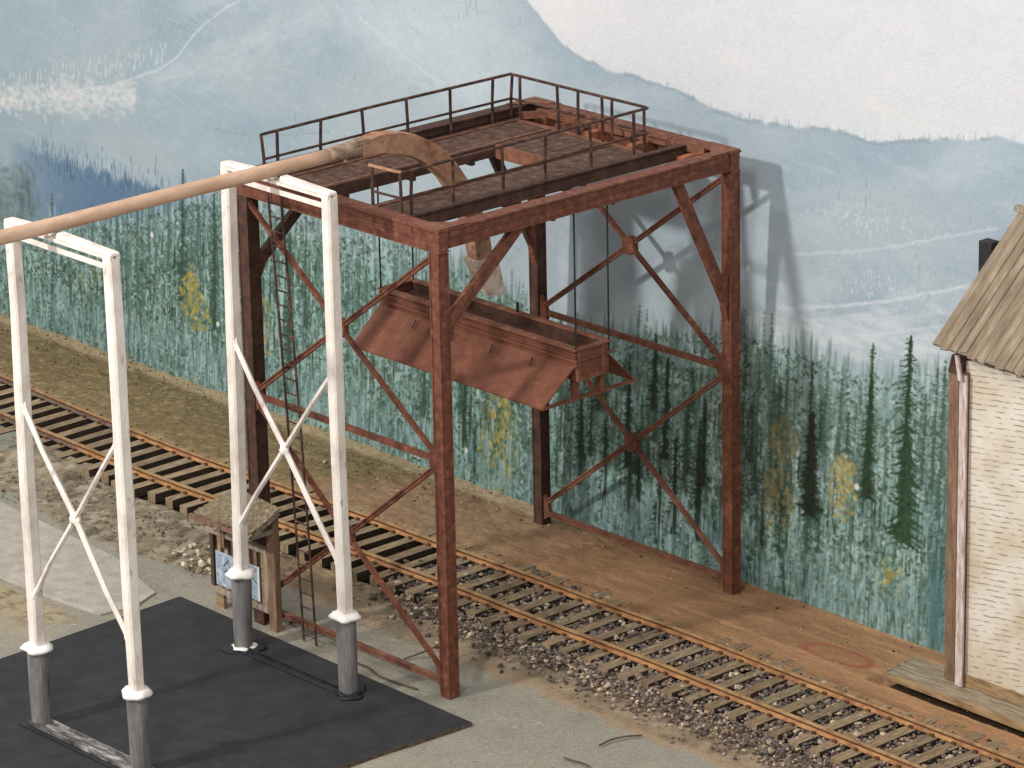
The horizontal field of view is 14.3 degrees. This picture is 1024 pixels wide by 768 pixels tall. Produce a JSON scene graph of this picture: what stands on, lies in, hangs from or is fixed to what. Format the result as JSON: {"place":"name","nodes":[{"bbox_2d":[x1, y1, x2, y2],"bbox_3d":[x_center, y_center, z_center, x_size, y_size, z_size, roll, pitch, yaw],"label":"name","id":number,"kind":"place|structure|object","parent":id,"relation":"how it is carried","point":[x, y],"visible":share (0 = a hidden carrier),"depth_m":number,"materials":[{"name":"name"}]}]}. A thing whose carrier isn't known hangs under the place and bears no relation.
{"place":"outdoors","nodes":[
{"label":"outdoors","id":0,"kind":"place"},
{"bbox_2d":[0,0,1023,652],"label":"painted backdrop","id":1,"kind":"structure","parent":0,"point":[878,144],"depth_m":54.30,"materials":[{"name":"paint"}]},
{"bbox_2d":[0,314,1023,767],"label":"ground","id":2,"kind":"structure","parent":0,"point":[518,716],"depth_m":53.22,"materials":[{"name":"brown soil"}]},
{"bbox_2d":[0,431,16,451],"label":"grey slab","id":3,"kind":"structure","parent":2,"relation":"on","point":[3,447],"depth_m":59.65,"materials":[{"name":"grey concrete"}]},
{"bbox_2d":[0,501,155,615],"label":"pale slab","id":4,"kind":"structure","parent":2,"relation":"on","point":[71,580],"depth_m":54.78,"materials":[{"name":"paint"}]},
{"bbox_2d":[0,464,295,576],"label":"dirt grit","id":5,"kind":"object","parent":2,"relation":"on","point":[110,502],"visible":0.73,"depth_m":56.45,"materials":[{"name":"stone"}]},
{"bbox_2d":[171,543,210,574],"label":"loose pale stones","id":6,"kind":"object","parent":2,"relation":"on","point":[200,562],"visible":0.49,"depth_m":54.88,"materials":[{"name":"beige stone"}]},
{"bbox_2d":[188,490,282,632],"bbox_3d":[-3.595,2.262,52.623,0.547,1.742,1.450,-17,24,-39],"label":"notice stand","id":7,"kind":"object","parent":2,"relation":"on","point":[262,517],"visible":0.75,"depth_m":52.52,"materials":[{"name":"brown wood"}]},
{"bbox_2d":[0,596,471,767],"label":"black card sheet","id":8,"kind":"object","parent":2,"relation":"on","point":[212,703],"visible":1,"depth_m":50.17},
{"bbox_2d":[4,217,154,767],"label":"pipe support frame","id":9,"kind":"object","parent":8,"relation":"on","point":[137,692],"visible":0.97,"depth_m":47.98,"materials":[{"name":"white paint"}]},
{"bbox_2d":[220,160,365,699],"bbox_3d":[-2.781,0.521,50.227,0.584,6.456,2.650,-17,24,-39],"label":"pipe support frame","id":10,"kind":"object","parent":8,"relation":"on","point":[345,615],"visible":0.99,"depth_m":50.16,"materials":[{"name":"white paint"}]},
{"bbox_2d":[0,130,505,295],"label":"feed pipe","id":11,"kind":"object","parent":10,"relation":"on","point":[421,150],"visible":0.91,"depth_m":49.34,"materials":[{"name":"brown metal"}]},
{"bbox_2d":[0,312,502,505],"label":"turf crumbs","id":12,"kind":"object","parent":2,"relation":"on","point":[320,426],"visible":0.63,"depth_m":61.01,"materials":[{"name":"soil"}]},
{"bbox_2d":[358,662,416,689],"bbox_3d":[-1.664,3.616,51.100,0.094,0.031,1.403,-16,24,-38],"label":"trailing wire","id":13,"kind":"object","parent":2,"relation":"on","point":[370,669],"visible":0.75,"depth_m":50.94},
{"bbox_2d":[404,646,438,659],"bbox_3d":[-1.060,3.375,51.521,0.616,0.197,0.101,-2,18,-1],"label":"stick","id":14,"kind":"object","parent":2,"relation":"on","point":[419,653],"visible":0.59,"depth_m":51.55,"materials":[{"name":"brown wood"}]},
{"bbox_2d":[237,72,740,699],"bbox_3d":[-0.264,-0.189,52.249,5.159,6.494,3.879,-17,24,-39],"label":"steel gantry","id":15,"kind":"object","parent":2,"relation":"on","point":[549,146],"visible":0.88,"depth_m":51.55,"materials":[{"name":"metal"}]},
{"bbox_2d":[355,187,636,410],"bbox_3d":[-0.253,-1.433,51.864,1.604,2.502,3.772,-17,24,-39],"label":"hanging hopper","id":16,"kind":"object","parent":15,"relation":"hanging from","point":[522,357],"visible":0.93,"depth_m":51.56,"materials":[{"name":"orange paint"}]},
{"bbox_2d":[0,366,1023,767],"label":"railway track","id":17,"kind":"structure","parent":2,"relation":"on","point":[184,480],"depth_m":52.96,"materials":[{"name":"brown wood"}]},
{"bbox_2d":[564,757,589,766],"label":"short twig","id":18,"kind":"object","parent":2,"relation":"on","point":[585,764],"visible":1,"depth_m":48.38,"materials":[{"name":"brown wood"}]},
{"bbox_2d":[356,587,852,767],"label":"shoulder ballast","id":19,"kind":"structure","parent":2,"relation":"on","point":[653,698],"depth_m":50.43,"materials":[{"name":"gravel"}]},
{"bbox_2d":[598,734,642,745],"bbox_3d":[1.284,4.250,49.012,0.604,0.034,0.090,-11,21,-27],"label":"bent twig","id":20,"kind":"object","parent":2,"relation":"on","point":[619,737],"visible":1,"depth_m":49.03,"materials":[{"name":"brown wood"}]},
{"bbox_2d":[383,543,1013,767],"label":"track ballast","id":21,"kind":"structure","parent":2,"relation":"on","point":[826,703],"depth_m":50.76,"materials":[{"name":"gravel"}]},
{"bbox_2d":[481,502,1006,730],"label":"dust crumbs","id":22,"kind":"object","parent":2,"relation":"on","point":[715,581],"visible":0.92,"depth_m":53.88,"materials":[{"name":"stone"}]},
{"bbox_2d":[481,544,1022,759],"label":"side grit","id":23,"kind":"object","parent":2,"relation":"on","point":[988,740],"visible":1,"depth_m":52.38,"materials":[{"name":"gravel"}]},
{"bbox_2d":[882,657,1023,731],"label":"loading platform","id":24,"kind":"structure","parent":2,"relation":"on","point":[926,677],"depth_m":49.78,"materials":[{"name":"grey wood"}]},
{"bbox_2d":[932,204,1023,707],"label":"wooden shed","id":25,"kind":"structure","parent":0,"point":[981,334],"depth_m":48.88,"materials":[{"name":"brown wood"}]}
]}

